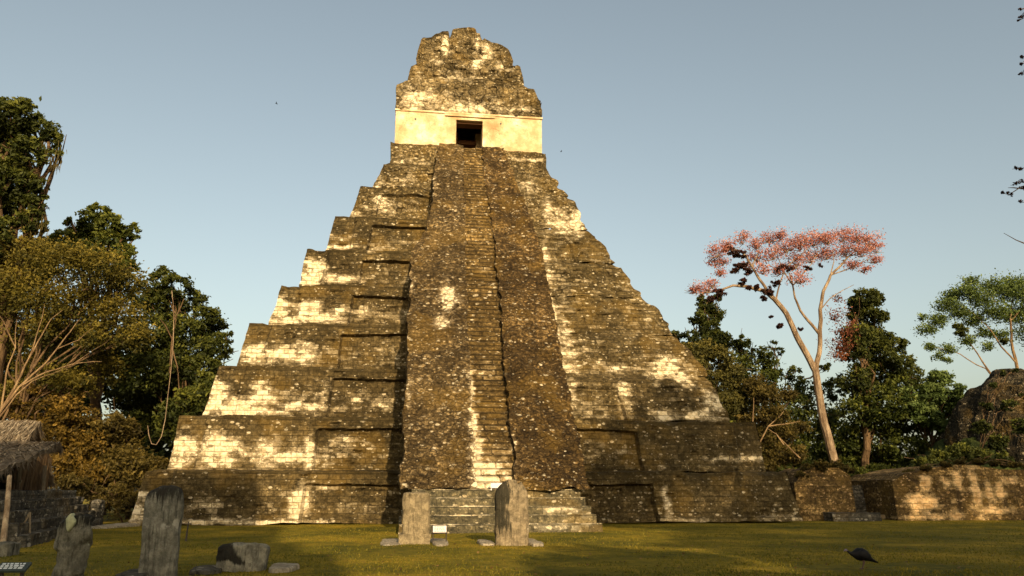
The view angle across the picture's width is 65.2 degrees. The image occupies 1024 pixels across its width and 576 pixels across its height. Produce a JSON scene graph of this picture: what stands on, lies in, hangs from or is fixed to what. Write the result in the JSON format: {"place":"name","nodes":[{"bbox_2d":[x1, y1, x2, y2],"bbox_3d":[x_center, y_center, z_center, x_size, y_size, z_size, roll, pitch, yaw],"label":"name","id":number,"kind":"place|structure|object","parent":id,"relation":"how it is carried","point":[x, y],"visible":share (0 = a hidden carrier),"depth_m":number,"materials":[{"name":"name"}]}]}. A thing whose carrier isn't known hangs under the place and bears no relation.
{"place":"outdoors","nodes":[
{"label":"outdoors","id":0,"kind":"place"},
{"bbox_2d":[0,499,1023,575],"bbox_3d":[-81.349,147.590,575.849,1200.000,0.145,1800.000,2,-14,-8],"label":"ground","id":1,"kind":"structure","parent":0,"point":[632,560],"depth_m":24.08,"materials":[{"name":"green plant"}]},
{"bbox_2d":[0,541,20,556],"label":"stone block","id":2,"kind":"object","parent":1,"relation":"on","point":[8,548],"depth_m":21.60,"materials":[{"name":"grey stone"}]},
{"bbox_2d":[0,562,31,575],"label":"ground sign","id":3,"kind":"object","parent":1,"relation":"on","point":[21,568],"visible":1,"depth_m":16.28,"materials":[{"name":"metal"}]},
{"bbox_2d":[24,512,30,533],"bbox_3d":[-16.074,7.964,26.548,0.489,1.044,0.665,2,-14,-8],"label":"wooden trestle","id":4,"kind":"object","parent":1,"relation":"on","point":[28,517],"visible":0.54,"depth_m":26.40,"materials":[{"name":"brown wood"}]},
{"bbox_2d":[0,419,63,541],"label":"thatched hut","id":5,"kind":"object","parent":1,"relation":"on","point":[25,458],"visible":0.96,"depth_m":31.47,"materials":[{"name":"brown plant"}]},
{"bbox_2d":[0,96,66,420],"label":"forest tree","id":6,"kind":"object","parent":1,"relation":"on","point":[22,180],"visible":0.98,"depth_m":48.59,"materials":[{"name":"green plant"}]},
{"bbox_2d":[0,489,103,547],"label":"stepped platform","id":7,"kind":"structure","parent":1,"relation":"on","point":[50,510],"depth_m":29.40,"materials":[{"name":"grey stone"}]},
{"bbox_2d":[1,369,105,466],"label":"forest tree","id":8,"kind":"object","parent":1,"relation":"on","point":[86,400],"visible":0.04,"depth_m":64.92,"materials":[{"name":"green plant"}]},
{"bbox_2d":[0,381,119,490],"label":"tall shrub","id":9,"kind":"object","parent":1,"relation":"on","point":[63,413],"visible":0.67,"depth_m":45.60,"materials":[{"name":"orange plant"}]},
{"bbox_2d":[4,306,137,470],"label":"forest tree","id":10,"kind":"object","parent":1,"relation":"on","point":[106,387],"visible":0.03,"depth_m":69.44,"materials":[{"name":"green plant"}]},
{"bbox_2d":[51,513,94,575],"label":"stela","id":11,"kind":"object","parent":1,"relation":"on","point":[73,542],"visible":1,"depth_m":15.32,"materials":[{"name":"stone"}]},
{"bbox_2d":[0,225,161,420],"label":"forest tree","id":12,"kind":"object","parent":1,"relation":"on","point":[97,337],"visible":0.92,"depth_m":47.13,"materials":[{"name":"green plant"}]},
{"bbox_2d":[27,201,141,514],"bbox_3d":[-31.546,4.711,56.658,9.633,23.068,5.808,2,-14,-8],"label":"forest tree","id":13,"kind":"object","parent":1,"relation":"on","point":[115,232],"visible":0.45,"depth_m":58.20,"materials":[{"name":"green plant"}]},
{"bbox_2d":[90,499,104,517],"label":"stone block","id":14,"kind":"structure","parent":1,"relation":"on","point":[98,505],"depth_m":40.71,"materials":[{"name":"grey stone"}]},
{"bbox_2d":[54,472,142,521],"bbox_3d":[-22.427,11.605,43.610,5.100,2.998,3.078,5,-15,-20],"label":"shrub","id":15,"kind":"object","parent":1,"relation":"on","point":[92,493],"visible":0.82,"depth_m":43.41,"materials":[{"name":"green plant"}]},
{"bbox_2d":[92,522,135,528],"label":"paving slab","id":16,"kind":"structure","parent":1,"relation":"on","point":[115,525],"depth_m":37.62,"materials":[{"name":"stone"}]},
{"bbox_2d":[65,398,168,519],"bbox_3d":[-24.068,10.402,47.603,6.935,7.342,5.375,-5,-15,19],"label":"tall shrub","id":17,"kind":"object","parent":1,"relation":"on","point":[127,461],"visible":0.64,"depth_m":47.04,"materials":[{"name":"green plant"}]},
{"bbox_2d":[76,401,173,495],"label":"forest tree","id":18,"kind":"object","parent":1,"relation":"on","point":[159,449],"visible":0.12,"depth_m":67.82,"materials":[{"name":"green plant"}]},
{"bbox_2d":[115,568,148,575],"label":"paving slab","id":19,"kind":"object","parent":1,"relation":"on","point":[132,572],"depth_m":16.28,"materials":[{"name":"grey stone"}]},
{"bbox_2d":[108,362,198,449],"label":"forest tree","id":20,"kind":"object","parent":1,"relation":"on","point":[124,412],"depth_m":71.03,"materials":[{"name":"green plant"}]},
{"bbox_2d":[138,485,183,575],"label":"stela","id":21,"kind":"object","parent":1,"relation":"on","point":[162,524],"visible":0.98,"depth_m":16.59,"materials":[{"name":"grey stone"}]},
{"bbox_2d":[104,265,236,446],"bbox_3d":[-23.268,6.829,53.474,9.266,17.182,11.591,2,-14,-8],"label":"forest tree","id":22,"kind":"object","parent":1,"relation":"on","point":[173,400],"visible":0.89,"depth_m":53.08,"materials":[{"name":"green plant"}]},
{"bbox_2d":[185,522,188,540],"bbox_3d":[-11.562,8.661,28.474,0.084,0.672,0.067,2,-14,-8],"label":"wooden stake","id":23,"kind":"object","parent":1,"relation":"on","point":[187,532],"visible":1,"depth_m":28.44,"materials":[{"name":"wood"}]},
{"bbox_2d":[189,565,223,574],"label":"paving slab","id":24,"kind":"object","parent":1,"relation":"on","point":[205,570],"depth_m":17.09,"materials":[{"name":"grey stone"}]},
{"bbox_2d":[216,542,269,571],"bbox_3d":[-5.990,5.992,17.832,1.116,0.634,0.733,2,-14,-8],"label":"carved block","id":25,"kind":"object","parent":1,"relation":"on","point":[240,557],"depth_m":17.56,"materials":[{"name":"stone"}]},
{"bbox_2d":[269,563,299,572],"bbox_3d":[-5.046,6.201,17.699,0.630,0.154,1.283,2,-14,-8],"label":"paving slab","id":26,"kind":"object","parent":1,"relation":"on","point":[281,567],"depth_m":17.36,"materials":[{"name":"stone"}]},
{"bbox_2d":[380,538,400,545],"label":"paving slab","id":27,"kind":"structure","parent":1,"relation":"on","point":[391,542],"depth_m":25.77,"materials":[{"name":"stone"}]},
{"bbox_2d":[399,492,430,543],"bbox_3d":[-3.155,7.528,26.061,1.031,1.740,0.676,2,-14,-8],"label":"stela","id":28,"kind":"object","parent":1,"relation":"on","point":[416,517],"visible":0.99,"depth_m":25.89,"materials":[{"name":"stone"}]},
{"bbox_2d":[432,525,446,541],"bbox_3d":[-2.377,8.104,26.271,0.503,0.629,0.196,2,-14,-8],"label":"information sign","id":29,"kind":"object","parent":1,"relation":"on","point":[439,528],"visible":0.9,"depth_m":26.29,"materials":[{"name":"metal"}]},
{"bbox_2d":[430,538,448,545],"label":"paving slab","id":30,"kind":"structure","parent":1,"relation":"on","point":[439,542],"depth_m":25.85,"materials":[{"name":"stone"}]},
{"bbox_2d":[128,27,802,534],"bbox_3d":[-3.275,-3.389,59.907,36.090,39.554,45.601,2,-14,-8],"label":"temple pyramid","id":31,"kind":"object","parent":1,"relation":"on","point":[464,315],"visible":0.98,"depth_m":46.22,"materials":[{"name":"stone"}]},
{"bbox_2d":[491,483,501,489],"bbox_3d":[-0.682,8.719,35.116,0.520,0.320,0.080,2,-14,-8],"label":"stair notice","id":32,"kind":"object","parent":31,"relation":"attached to","point":[495,485],"visible":0.67,"depth_m":35.08,"materials":[{"name":"white"}]},
{"bbox_2d":[477,539,494,545],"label":"paving slab","id":33,"kind":"structure","parent":1,"relation":"on","point":[483,542],"depth_m":25.72,"materials":[{"name":"stone"}]},
{"bbox_2d":[494,479,528,545],"bbox_3d":[-0.005,7.352,26.144,1.139,2.135,0.516,2,-14,-8],"label":"stela","id":34,"kind":"object","parent":1,"relation":"on","point":[511,514],"visible":0.99,"depth_m":25.93,"materials":[{"name":"stone"}]},
{"bbox_2d":[528,538,543,546],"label":"paving slab","id":35,"kind":"structure","parent":1,"relation":"on","point":[533,542],"depth_m":25.73,"materials":[{"name":"stone"}]},
{"bbox_2d":[670,294,733,369],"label":"forest tree","id":36,"kind":"object","parent":1,"relation":"on","point":[704,322],"visible":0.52,"depth_m":87.26,"materials":[{"name":"green plant"}]},
{"bbox_2d":[682,338,759,419],"bbox_3d":[15.970,10.604,62.233,6.000,14.100,7.410,-7,-16,24],"label":"forest tree","id":37,"kind":"object","parent":1,"relation":"on","point":[726,374],"visible":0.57,"depth_m":63.02,"materials":[{"name":"green plant"}]},
{"bbox_2d":[733,373,815,471],"bbox_3d":[19.915,11.767,60.419,5.825,10.899,4.384,9,-17,-32],"label":"forest tree","id":38,"kind":"object","parent":1,"relation":"on","point":[765,393],"visible":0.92,"depth_m":60.10,"materials":[{"name":"green plant"}]},
{"bbox_2d":[762,431,808,471],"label":"forest tree","id":39,"kind":"object","parent":1,"relation":"on","point":[778,469],"visible":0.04,"depth_m":79.03,"materials":[{"name":"green plant"}]},
{"bbox_2d":[685,222,886,461],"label":"flowering tree","id":40,"kind":"object","parent":1,"relation":"on","point":[809,241],"visible":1,"depth_m":69.94,"materials":[{"name":"pink plant"}]},
{"bbox_2d":[727,330,844,467],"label":"forest tree","id":41,"kind":"object","parent":1,"relation":"on","point":[766,362],"visible":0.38,"depth_m":82.61,"materials":[{"name":"green plant"}]},
{"bbox_2d":[780,468,855,520],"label":"masonry wall","id":42,"kind":"structure","parent":1,"relation":"on","point":[817,493],"depth_m":47.94,"materials":[{"name":"stone"}]},
{"bbox_2d":[794,457,854,478],"bbox_3d":[18.907,11.147,49.178,4.276,1.426,2.432,8,-16,-27],"label":"shrub","id":43,"kind":"object","parent":42,"relation":"on","point":[821,466],"visible":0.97,"depth_m":48.57,"materials":[{"name":"green plant"}]},
{"bbox_2d":[788,402,885,466],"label":"forest tree","id":44,"kind":"object","parent":1,"relation":"on","point":[840,415],"visible":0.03,"depth_m":99.05,"materials":[{"name":"green plant"}]},
{"bbox_2d":[823,512,881,521],"bbox_3d":[19.979,13.546,47.275,3.035,0.595,1.666,2,-14,-8],"label":"kerb step","id":45,"kind":"object","parent":1,"relation":"on","point":[848,516],"visible":0.93,"depth_m":46.60,"materials":[{"name":"grey stone"}]},
{"bbox_2d":[852,485,866,511],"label":"masonry wall","id":46,"kind":"structure","parent":1,"relation":"on","point":[859,500],"depth_m":50.46,"materials":[{"name":"grey stone"}]},
{"bbox_2d":[844,548,877,568],"bbox_3d":[7.780,6.030,17.841,0.793,0.449,0.322,2,-14,-8],"label":"wild turkey","id":47,"kind":"object","parent":1,"relation":"on","point":[863,555],"visible":1,"depth_m":17.77},
{"bbox_2d":[816,365,936,474],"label":"forest tree","id":48,"kind":"object","parent":1,"relation":"on","point":[850,447],"visible":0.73,"depth_m":75.21,"materials":[{"name":"green plant"}]},
{"bbox_2d":[832,287,924,468],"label":"forest tree","id":49,"kind":"object","parent":1,"relation":"on","point":[874,341],"visible":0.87,"depth_m":76.06,"materials":[{"name":"green plant"}]},
{"bbox_2d":[894,369,967,450],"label":"forest tree","id":50,"kind":"object","parent":1,"relation":"on","point":[938,405],"visible":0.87,"depth_m":73.47,"materials":[{"name":"green plant"}]},
{"bbox_2d":[850,465,1023,520],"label":"masonry wall","id":51,"kind":"structure","parent":1,"relation":"on","point":[959,492],"depth_m":48.13,"materials":[{"name":"brown stone"}]},
{"bbox_2d":[849,462,900,476],"bbox_3d":[24.672,12.808,54.625,4.992,1.824,3.265,2,-14,-8],"label":"shrub","id":52,"kind":"object","parent":51,"relation":"on","point":[870,467],"visible":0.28,"depth_m":54.24,"materials":[{"name":"green plant"}]},
{"bbox_2d":[901,457,1023,472],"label":"shrub","id":53,"kind":"object","parent":51,"relation":"on","point":[980,461],"visible":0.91,"depth_m":49.04,"materials":[{"name":"green plant"}]},
{"bbox_2d":[939,368,1023,466],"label":"ruined mound","id":54,"kind":"object","parent":1,"relation":"on","point":[966,408],"visible":0.48,"depth_m":65.28,"materials":[{"name":"grey stone"}]},
{"bbox_2d":[910,268,1023,373],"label":"forest tree","id":55,"kind":"object","parent":54,"relation":"on","point":[1009,288],"visible":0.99,"depth_m":82.67,"materials":[{"name":"green plant"}]},
{"bbox_2d":[1001,8,1023,243],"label":"overhanging tree","id":56,"kind":"object","parent":1,"relation":"on","point":[1019,181],"visible":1,"depth_m":24.93,"materials":[{"name":"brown plant"}]},
{"bbox_2d":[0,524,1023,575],"bbox_3d":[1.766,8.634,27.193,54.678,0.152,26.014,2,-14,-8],"label":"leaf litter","id":57,"kind":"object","parent":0,"point":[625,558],"visible":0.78,"depth_m":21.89,"materials":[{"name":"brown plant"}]},
{"bbox_2d":[0,0,1023,490],"label":"sky","id":58,"kind":"structure","parent":0,"point":[676,125],"materials":[{"name":"blue"}]},
{"bbox_2d":[908,437,1023,469],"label":"hillside","id":59,"kind":"structure","parent":0,"point":[940,444],"depth_m":64.66,"materials":[{"name":"green plant"}]},
{"bbox_2d":[905,442,1014,468],"bbox_3d":[31.876,12.716,57.102,7.284,3.469,2.876,-1,-14,3],"label":"shrub","id":60,"kind":"object","parent":59,"relation":"on","point":[953,452],"visible":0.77,"depth_m":56.78,"materials":[{"name":"green plant"}]},
{"bbox_2d":[967,367,1023,465],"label":"shrub","id":61,"kind":"object","parent":59,"relation":"on","point":[998,442],"visible":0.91,"depth_m":58.46,"materials":[{"name":"green plant"}]}
]}

